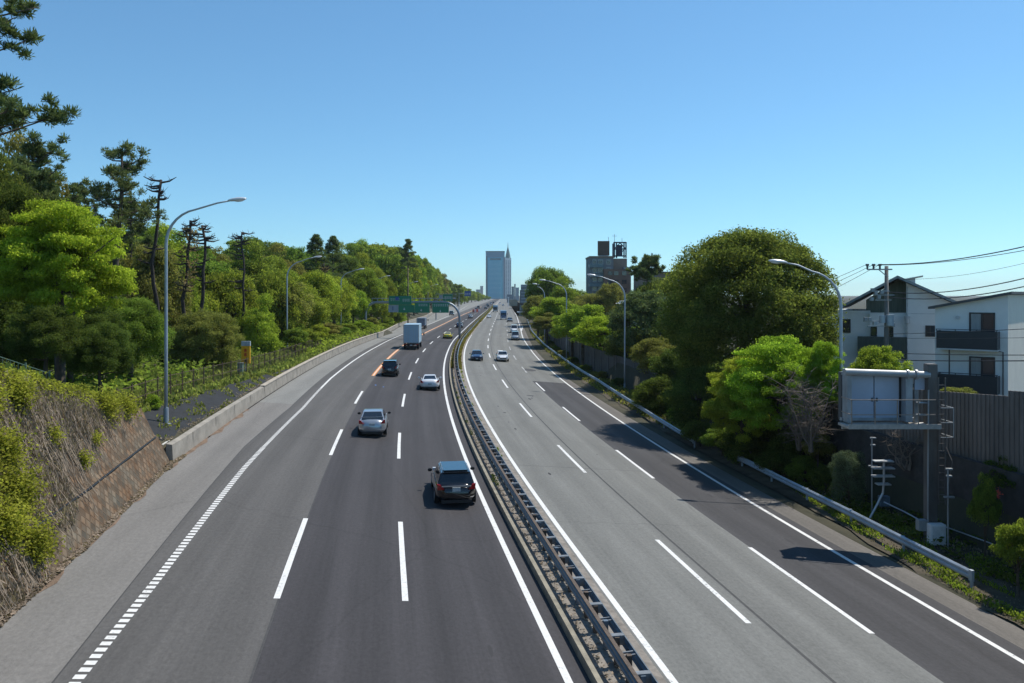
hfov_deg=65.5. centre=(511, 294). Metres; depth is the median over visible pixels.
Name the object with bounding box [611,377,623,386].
bush
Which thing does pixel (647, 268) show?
pine tree
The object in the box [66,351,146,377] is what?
tree
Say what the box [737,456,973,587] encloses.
guardrail
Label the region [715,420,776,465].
tree
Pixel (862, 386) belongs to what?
panel door
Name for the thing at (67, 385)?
slope top vines
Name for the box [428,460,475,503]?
car
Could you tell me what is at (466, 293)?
blue road sign
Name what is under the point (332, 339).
undergrowth
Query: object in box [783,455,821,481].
shrub
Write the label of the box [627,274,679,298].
tree
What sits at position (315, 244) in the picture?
conifer tree
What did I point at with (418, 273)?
tree
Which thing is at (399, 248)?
tree
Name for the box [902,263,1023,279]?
power line
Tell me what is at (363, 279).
tree
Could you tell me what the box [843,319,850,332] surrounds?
window
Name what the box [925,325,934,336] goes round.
window
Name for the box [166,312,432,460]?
concrete wall
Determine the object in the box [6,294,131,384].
tree
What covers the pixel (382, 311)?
tree
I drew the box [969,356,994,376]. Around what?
balcony door
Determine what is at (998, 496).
camellia flower
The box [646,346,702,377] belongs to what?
tree
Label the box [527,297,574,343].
tree
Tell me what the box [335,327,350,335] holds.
bush
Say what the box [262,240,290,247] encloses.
tree
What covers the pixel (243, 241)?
dead tree
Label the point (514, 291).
distant building
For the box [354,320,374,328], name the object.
bush
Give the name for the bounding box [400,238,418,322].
conifer tree
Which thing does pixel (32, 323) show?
tree
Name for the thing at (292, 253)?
tree
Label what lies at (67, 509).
dry vines
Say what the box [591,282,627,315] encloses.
tree
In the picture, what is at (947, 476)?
instrument pole
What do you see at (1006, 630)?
road
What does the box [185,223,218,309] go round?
dead tree
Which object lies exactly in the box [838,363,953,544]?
sign gantry
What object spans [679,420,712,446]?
shrub
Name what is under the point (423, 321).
box truck
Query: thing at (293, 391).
road
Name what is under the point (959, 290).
power line
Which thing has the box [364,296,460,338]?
overhead sign gantry
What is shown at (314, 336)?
bush
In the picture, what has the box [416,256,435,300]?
tree
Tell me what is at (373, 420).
car
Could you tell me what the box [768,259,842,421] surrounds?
street lamp
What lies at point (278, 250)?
tree
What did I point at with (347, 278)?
tree
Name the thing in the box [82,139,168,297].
pine tree
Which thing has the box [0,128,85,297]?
tree
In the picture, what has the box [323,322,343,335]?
bush
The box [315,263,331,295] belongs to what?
dead tree
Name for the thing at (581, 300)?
tree
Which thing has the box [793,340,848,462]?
tree
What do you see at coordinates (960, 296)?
power line
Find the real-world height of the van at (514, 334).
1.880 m
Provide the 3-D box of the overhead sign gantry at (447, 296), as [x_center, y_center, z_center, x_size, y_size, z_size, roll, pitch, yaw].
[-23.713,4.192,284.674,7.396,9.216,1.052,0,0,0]
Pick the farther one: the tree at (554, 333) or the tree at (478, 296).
the tree at (478, 296)
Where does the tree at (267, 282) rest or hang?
on the ground at (903, 493)
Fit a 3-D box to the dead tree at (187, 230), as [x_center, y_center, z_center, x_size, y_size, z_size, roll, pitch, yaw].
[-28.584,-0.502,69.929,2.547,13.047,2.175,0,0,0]
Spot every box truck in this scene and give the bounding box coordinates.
[403,323,423,348]
[416,318,426,328]
[493,305,497,311]
[499,310,507,319]
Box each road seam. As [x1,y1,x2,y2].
[51,320,835,682]
[401,374,686,473]
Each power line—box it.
[880,246,1023,264]
[889,278,1023,293]
[889,286,1023,298]
[895,353,1023,355]
[898,360,1023,360]
[901,250,1023,264]
[901,329,1019,333]
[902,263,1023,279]
[911,338,980,338]
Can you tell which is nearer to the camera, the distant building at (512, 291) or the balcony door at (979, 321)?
the balcony door at (979, 321)
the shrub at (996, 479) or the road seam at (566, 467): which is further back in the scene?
the road seam at (566, 467)
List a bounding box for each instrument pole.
[868,437,877,511]
[943,468,954,548]
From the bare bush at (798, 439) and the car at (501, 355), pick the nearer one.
the bare bush at (798, 439)
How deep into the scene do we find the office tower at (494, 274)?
1849.00 m
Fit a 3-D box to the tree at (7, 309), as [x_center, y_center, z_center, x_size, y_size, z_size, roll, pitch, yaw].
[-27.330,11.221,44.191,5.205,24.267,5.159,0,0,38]
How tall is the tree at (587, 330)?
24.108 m
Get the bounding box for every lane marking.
[69,307,464,682]
[274,316,873,632]
[372,311,470,375]
[373,314,463,375]
[443,303,1023,682]
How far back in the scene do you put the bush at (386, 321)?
205.69 m
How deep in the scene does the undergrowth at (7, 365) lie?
28.22 m
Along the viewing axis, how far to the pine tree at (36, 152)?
51.52 m
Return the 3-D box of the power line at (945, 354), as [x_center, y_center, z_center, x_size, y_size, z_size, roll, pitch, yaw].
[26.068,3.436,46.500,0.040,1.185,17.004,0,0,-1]
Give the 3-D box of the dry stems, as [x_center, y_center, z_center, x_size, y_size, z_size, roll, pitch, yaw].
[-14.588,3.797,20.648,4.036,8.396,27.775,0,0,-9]
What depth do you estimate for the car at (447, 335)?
162.38 m
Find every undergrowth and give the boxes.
[0,316,390,399]
[0,362,89,390]
[279,319,410,353]
[574,338,726,367]
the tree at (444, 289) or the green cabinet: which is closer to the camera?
the green cabinet
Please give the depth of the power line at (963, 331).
45.76 m
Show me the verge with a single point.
(764, 479)
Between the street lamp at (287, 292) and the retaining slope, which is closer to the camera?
the retaining slope
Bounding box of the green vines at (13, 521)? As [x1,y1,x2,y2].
[0,360,148,575]
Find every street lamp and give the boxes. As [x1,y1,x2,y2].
[163,197,246,423]
[286,256,321,346]
[340,268,363,324]
[539,279,566,358]
[587,274,625,387]
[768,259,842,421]
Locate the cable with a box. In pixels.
[884,502,992,544]
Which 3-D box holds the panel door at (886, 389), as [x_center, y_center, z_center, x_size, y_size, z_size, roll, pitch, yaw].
[15.700,4.300,33.358,1.020,1.820,0.095,0,0,0]
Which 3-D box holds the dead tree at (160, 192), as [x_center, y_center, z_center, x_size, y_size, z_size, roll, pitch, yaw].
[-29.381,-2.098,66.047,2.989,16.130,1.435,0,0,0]
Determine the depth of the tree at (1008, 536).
26.84 m
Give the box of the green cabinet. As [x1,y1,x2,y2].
[237,362,243,371]
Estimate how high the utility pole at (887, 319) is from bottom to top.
9.183 m
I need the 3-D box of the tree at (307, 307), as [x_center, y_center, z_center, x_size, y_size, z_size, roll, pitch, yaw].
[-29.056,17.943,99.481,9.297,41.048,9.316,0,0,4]
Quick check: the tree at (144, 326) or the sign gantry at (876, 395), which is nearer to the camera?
the sign gantry at (876, 395)
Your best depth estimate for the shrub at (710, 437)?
50.53 m
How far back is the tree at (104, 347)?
36.92 m
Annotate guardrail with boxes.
[454,308,657,682]
[527,319,695,448]
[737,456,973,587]
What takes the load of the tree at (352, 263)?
on the ground at (903, 493)
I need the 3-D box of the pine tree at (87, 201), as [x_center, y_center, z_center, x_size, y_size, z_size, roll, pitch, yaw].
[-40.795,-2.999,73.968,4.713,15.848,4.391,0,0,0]
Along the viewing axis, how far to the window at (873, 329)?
67.07 m
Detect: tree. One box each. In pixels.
[0,0,81,141]
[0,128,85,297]
[0,146,27,223]
[0,178,46,304]
[0,197,138,383]
[0,299,53,372]
[0,303,84,378]
[3,128,97,369]
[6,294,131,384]
[63,321,140,392]
[65,178,99,296]
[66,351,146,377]
[68,218,140,294]
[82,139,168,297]
[100,195,162,293]
[102,240,193,337]
[107,295,176,383]
[125,227,186,245]
[138,173,175,362]
[144,220,190,267]
[157,226,218,262]
[162,267,209,323]
[162,307,244,366]
[172,216,203,316]
[178,259,236,316]
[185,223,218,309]
[190,245,231,262]
[196,267,263,336]
[220,238,279,317]
[221,239,267,256]
[226,235,281,260]
[227,230,253,333]
[231,292,282,354]
[250,245,282,258]
[250,276,315,332]
[254,267,307,340]
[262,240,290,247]
[262,242,307,278]
[262,252,300,282]
[278,246,313,261]
[294,255,332,276]
[295,269,342,320]
[300,234,337,276]
[302,285,332,329]
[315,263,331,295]
[319,264,350,281]
[323,280,348,323]
[324,235,352,322]
[326,240,359,265]
[329,274,359,324]
[333,243,359,264]
[334,255,358,274]
[338,288,371,322]
[341,241,379,264]
[348,267,387,315]
[355,238,381,266]
[355,251,378,319]
[362,286,390,320]
[366,243,387,267]
[369,264,387,315]
[372,253,412,314]
[372,266,398,322]
[375,242,395,256]
[383,243,401,259]
[391,256,413,295]
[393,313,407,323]
[397,245,403,253]
[399,257,420,304]
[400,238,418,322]
[409,261,422,316]
[413,257,429,314]
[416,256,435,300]
[417,263,433,313]
[425,264,435,299]
[426,270,440,307]
[430,269,443,304]
[431,273,437,299]
[436,275,446,296]
[439,273,448,301]
[450,283,466,305]
[465,288,475,302]
[470,292,480,301]
[520,295,542,336]
[523,265,575,298]
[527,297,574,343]
[529,312,554,345]
[549,276,587,300]
[549,321,578,356]
[552,304,608,364]
[569,293,607,313]
[569,315,631,351]
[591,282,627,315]
[603,328,638,357]
[605,289,670,349]
[618,335,642,354]
[624,253,665,283]
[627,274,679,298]
[629,335,675,373]
[629,373,675,414]
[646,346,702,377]
[647,224,849,374]
[661,362,723,425]
[664,310,718,365]
[700,356,785,465]
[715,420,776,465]
[720,334,836,431]
[766,418,825,474]
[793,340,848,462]
[848,345,914,370]
[988,517,1023,597]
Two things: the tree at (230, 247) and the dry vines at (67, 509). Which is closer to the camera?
the dry vines at (67, 509)
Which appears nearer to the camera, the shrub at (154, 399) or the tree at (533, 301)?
the shrub at (154, 399)
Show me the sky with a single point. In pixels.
(870, 132)
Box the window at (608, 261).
[606,259,610,264]
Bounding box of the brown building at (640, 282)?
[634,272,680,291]
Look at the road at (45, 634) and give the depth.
23.83 m
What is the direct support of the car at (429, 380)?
on the road at (344, 613)
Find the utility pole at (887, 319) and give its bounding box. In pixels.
[863,264,894,346]
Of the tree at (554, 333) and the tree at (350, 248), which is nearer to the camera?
the tree at (554, 333)
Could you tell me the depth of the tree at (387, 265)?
234.18 m
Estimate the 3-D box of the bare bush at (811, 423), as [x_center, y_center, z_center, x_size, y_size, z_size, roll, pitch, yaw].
[15.368,5.899,41.704,4.357,4.627,3.725,0,0,0]
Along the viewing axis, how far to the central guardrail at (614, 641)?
24.88 m
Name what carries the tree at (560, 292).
on the ground at (903, 493)
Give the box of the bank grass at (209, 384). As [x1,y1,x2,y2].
[75,342,330,411]
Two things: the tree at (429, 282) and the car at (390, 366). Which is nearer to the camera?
the car at (390, 366)
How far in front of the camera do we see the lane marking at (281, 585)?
27.44 m
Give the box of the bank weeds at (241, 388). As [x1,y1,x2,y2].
[156,368,290,437]
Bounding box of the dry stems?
[0,385,131,620]
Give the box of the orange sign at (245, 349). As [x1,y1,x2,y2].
[241,341,250,370]
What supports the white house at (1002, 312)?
on the ground at (903, 493)
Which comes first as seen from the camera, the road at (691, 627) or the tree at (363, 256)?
the road at (691, 627)
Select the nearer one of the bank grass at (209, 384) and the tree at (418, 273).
the bank grass at (209, 384)
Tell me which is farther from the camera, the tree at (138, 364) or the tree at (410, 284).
the tree at (410, 284)
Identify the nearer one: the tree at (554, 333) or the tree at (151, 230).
the tree at (151, 230)
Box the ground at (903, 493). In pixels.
[1,295,1023,629]
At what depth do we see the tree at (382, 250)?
275.98 m
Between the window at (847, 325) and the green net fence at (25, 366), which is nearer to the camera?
the green net fence at (25, 366)
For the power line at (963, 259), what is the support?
attached to the utility pole at (887, 319)
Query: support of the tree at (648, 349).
on the ground at (903, 493)
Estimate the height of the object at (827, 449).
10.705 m
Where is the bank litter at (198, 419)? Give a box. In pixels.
[161,352,322,440]
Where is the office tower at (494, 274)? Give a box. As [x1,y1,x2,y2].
[486,251,504,298]
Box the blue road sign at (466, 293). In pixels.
[463,291,470,295]
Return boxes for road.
[0,402,292,682]
[53,299,494,682]
[251,299,590,682]
[260,299,492,403]
[463,299,564,382]
[466,376,943,682]
[506,299,574,383]
[533,381,1023,682]
[565,383,1023,648]
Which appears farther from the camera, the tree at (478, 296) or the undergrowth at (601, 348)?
the tree at (478, 296)
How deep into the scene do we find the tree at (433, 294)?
418.49 m
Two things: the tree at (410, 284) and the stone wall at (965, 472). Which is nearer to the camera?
the stone wall at (965, 472)
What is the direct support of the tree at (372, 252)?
on the ground at (903, 493)
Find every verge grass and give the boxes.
[530,330,695,430]
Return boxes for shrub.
[140,394,163,409]
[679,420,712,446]
[699,427,736,455]
[727,437,771,461]
[753,448,789,473]
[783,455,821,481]
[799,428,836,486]
[811,463,836,492]
[827,450,867,506]
[939,386,976,393]
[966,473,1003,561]
[981,455,1018,488]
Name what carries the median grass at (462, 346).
on the median bed
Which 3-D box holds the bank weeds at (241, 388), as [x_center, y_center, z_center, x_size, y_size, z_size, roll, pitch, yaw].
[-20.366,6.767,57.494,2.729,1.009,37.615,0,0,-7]
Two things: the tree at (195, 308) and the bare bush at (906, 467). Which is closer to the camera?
the bare bush at (906, 467)
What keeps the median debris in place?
on the median bed
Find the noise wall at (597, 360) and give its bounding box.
[543,328,679,377]
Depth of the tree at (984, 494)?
30.30 m
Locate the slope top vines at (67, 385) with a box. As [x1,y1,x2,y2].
[0,363,136,413]
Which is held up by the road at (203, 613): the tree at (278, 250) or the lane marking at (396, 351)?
the lane marking at (396, 351)
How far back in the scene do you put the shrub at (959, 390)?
35.80 m
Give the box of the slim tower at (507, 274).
[504,247,510,298]
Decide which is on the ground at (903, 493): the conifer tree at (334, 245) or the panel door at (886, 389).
the conifer tree at (334, 245)
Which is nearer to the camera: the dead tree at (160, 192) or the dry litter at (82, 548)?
the dry litter at (82, 548)
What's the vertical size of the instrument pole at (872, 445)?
3.900 m
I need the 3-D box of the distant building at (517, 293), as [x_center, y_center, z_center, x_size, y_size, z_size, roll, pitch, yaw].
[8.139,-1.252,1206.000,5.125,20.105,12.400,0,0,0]
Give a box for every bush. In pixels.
[282,327,308,349]
[301,328,321,345]
[307,323,329,342]
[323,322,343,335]
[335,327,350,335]
[341,323,358,329]
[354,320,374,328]
[367,317,378,324]
[378,323,390,327]
[379,318,394,323]
[557,350,568,355]
[567,356,578,362]
[579,364,591,370]
[593,370,608,377]
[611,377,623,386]
[761,365,846,452]
[770,381,826,450]
[876,421,922,470]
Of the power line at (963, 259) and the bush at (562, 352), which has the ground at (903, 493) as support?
the bush at (562, 352)
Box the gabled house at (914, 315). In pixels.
[826,275,955,370]
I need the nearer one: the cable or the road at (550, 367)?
the cable
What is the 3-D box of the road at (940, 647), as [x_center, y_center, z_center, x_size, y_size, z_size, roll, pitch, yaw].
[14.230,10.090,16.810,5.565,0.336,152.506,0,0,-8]
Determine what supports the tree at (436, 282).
on the ground at (903, 493)
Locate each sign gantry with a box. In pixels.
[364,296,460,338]
[435,294,455,319]
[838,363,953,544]
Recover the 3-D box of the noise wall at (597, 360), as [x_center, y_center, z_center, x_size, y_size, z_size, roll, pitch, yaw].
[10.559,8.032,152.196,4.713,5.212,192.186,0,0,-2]
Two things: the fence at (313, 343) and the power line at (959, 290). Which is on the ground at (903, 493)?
the fence at (313, 343)
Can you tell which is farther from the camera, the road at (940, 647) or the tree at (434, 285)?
the tree at (434, 285)
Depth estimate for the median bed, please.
26.38 m
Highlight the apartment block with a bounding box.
[585,234,630,297]
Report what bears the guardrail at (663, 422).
on the ground at (903, 493)
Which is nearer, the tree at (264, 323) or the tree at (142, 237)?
the tree at (264, 323)
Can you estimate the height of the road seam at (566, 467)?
1.628 m
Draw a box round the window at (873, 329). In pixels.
[871,327,876,335]
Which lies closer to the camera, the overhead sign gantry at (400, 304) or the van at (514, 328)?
the overhead sign gantry at (400, 304)
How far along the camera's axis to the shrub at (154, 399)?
44.83 m
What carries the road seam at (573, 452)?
on the road at (344, 613)
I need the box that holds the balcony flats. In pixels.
[520,285,530,302]
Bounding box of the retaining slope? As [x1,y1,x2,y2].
[0,377,169,616]
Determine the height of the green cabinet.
1.815 m
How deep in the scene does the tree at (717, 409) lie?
47.36 m
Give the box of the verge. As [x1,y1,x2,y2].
[567,370,1023,627]
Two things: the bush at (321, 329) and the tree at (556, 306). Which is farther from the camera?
the tree at (556, 306)
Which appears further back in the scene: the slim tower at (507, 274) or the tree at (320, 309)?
the slim tower at (507, 274)
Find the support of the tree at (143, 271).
on the ground at (903, 493)
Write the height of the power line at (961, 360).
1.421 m
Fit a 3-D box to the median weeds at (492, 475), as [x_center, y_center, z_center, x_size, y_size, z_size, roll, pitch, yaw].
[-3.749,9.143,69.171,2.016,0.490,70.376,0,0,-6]
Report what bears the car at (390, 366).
on the road at (344, 613)
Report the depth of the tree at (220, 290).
90.70 m
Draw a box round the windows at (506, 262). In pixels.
[506,262,510,297]
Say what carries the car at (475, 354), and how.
on the road at (523, 354)
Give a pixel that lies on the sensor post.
(882, 498)
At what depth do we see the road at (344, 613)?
25.10 m
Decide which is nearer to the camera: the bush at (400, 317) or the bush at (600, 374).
the bush at (600, 374)
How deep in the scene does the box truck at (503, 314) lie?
280.76 m
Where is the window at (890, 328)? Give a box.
[889,327,892,336]
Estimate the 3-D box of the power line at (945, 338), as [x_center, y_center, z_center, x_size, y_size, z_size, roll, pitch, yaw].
[26.069,2.488,46.500,0.022,0.989,17.002,0,0,-1]
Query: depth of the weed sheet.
47.51 m
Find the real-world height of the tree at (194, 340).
30.816 m
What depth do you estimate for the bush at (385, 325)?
189.97 m
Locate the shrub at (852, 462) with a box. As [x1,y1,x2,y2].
[827,450,867,506]
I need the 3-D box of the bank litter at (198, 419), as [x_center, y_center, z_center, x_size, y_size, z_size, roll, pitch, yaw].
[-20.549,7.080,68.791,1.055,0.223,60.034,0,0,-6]
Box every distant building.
[511,287,513,298]
[514,284,515,298]
[516,288,518,300]
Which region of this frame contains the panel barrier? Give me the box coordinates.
[720,360,1023,472]
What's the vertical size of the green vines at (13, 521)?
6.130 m
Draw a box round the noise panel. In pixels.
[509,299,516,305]
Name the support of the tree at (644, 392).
on the ground at (903, 493)
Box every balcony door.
[969,312,994,331]
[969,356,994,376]
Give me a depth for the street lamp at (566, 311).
121.92 m
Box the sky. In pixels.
[0,0,1023,295]
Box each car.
[358,408,390,434]
[381,359,400,375]
[418,374,441,388]
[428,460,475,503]
[443,332,452,338]
[469,350,483,360]
[495,351,509,360]
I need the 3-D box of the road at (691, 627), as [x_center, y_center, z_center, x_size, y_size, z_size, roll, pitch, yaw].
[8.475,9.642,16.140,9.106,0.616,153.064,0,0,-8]
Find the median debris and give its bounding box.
[451,369,625,682]
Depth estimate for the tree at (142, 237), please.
131.16 m
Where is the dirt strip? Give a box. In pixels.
[3,409,248,623]
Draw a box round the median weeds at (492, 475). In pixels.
[453,369,535,507]
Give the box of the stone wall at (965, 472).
[702,397,1023,518]
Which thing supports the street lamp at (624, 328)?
on the ground at (903, 493)
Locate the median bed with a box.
[451,299,666,682]
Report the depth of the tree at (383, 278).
222.19 m
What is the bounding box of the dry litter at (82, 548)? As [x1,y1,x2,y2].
[0,454,186,627]
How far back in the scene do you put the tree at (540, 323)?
148.84 m
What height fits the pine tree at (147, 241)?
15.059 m
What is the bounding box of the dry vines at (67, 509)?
[0,369,138,614]
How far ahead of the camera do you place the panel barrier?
32.76 m
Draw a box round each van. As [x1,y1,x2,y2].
[510,325,518,332]
[511,331,519,339]
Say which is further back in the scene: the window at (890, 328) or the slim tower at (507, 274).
the slim tower at (507, 274)
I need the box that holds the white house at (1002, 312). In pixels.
[928,291,1023,395]
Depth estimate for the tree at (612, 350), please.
93.20 m
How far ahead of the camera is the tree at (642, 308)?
88.34 m
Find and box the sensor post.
[869,460,894,517]
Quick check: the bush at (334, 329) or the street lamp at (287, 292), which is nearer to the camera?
the street lamp at (287, 292)
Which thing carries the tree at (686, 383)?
on the ground at (903, 493)
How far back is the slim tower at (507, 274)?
1820.00 m
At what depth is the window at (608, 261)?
221.86 m
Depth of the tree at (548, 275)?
226.92 m
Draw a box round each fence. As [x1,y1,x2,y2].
[0,356,49,376]
[116,338,320,406]
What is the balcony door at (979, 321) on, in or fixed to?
in the white house at (1002, 312)
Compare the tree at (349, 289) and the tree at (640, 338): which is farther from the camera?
the tree at (349, 289)
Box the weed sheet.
[144,369,287,440]
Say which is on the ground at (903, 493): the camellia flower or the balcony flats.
the balcony flats
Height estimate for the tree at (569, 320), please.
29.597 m
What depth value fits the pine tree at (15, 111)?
35.58 m
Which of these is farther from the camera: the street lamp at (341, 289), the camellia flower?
the street lamp at (341, 289)
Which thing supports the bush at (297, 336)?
on the ground at (903, 493)
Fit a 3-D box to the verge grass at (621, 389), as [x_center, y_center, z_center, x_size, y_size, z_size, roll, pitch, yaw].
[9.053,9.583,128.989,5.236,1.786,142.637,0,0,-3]
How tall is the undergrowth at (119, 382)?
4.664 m
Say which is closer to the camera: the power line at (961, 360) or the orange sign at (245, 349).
the power line at (961, 360)
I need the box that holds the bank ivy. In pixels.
[671,418,1023,586]
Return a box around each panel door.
[852,376,873,417]
[874,376,898,417]
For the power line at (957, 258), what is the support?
attached to the utility pole at (887, 319)
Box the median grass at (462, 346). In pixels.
[450,305,492,368]
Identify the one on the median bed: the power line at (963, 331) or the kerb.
the kerb
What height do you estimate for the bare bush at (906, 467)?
2.408 m
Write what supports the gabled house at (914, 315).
on the ground at (903, 493)
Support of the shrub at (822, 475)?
on the ground at (903, 493)
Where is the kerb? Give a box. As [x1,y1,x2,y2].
[449,343,602,682]
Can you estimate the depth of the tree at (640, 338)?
91.03 m
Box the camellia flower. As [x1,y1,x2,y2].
[995,487,1003,498]
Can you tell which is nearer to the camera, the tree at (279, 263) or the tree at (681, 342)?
the tree at (681, 342)
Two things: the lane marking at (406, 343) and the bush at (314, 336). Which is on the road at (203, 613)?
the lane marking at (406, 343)
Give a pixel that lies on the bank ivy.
(899, 518)
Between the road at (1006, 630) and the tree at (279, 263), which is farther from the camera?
the tree at (279, 263)

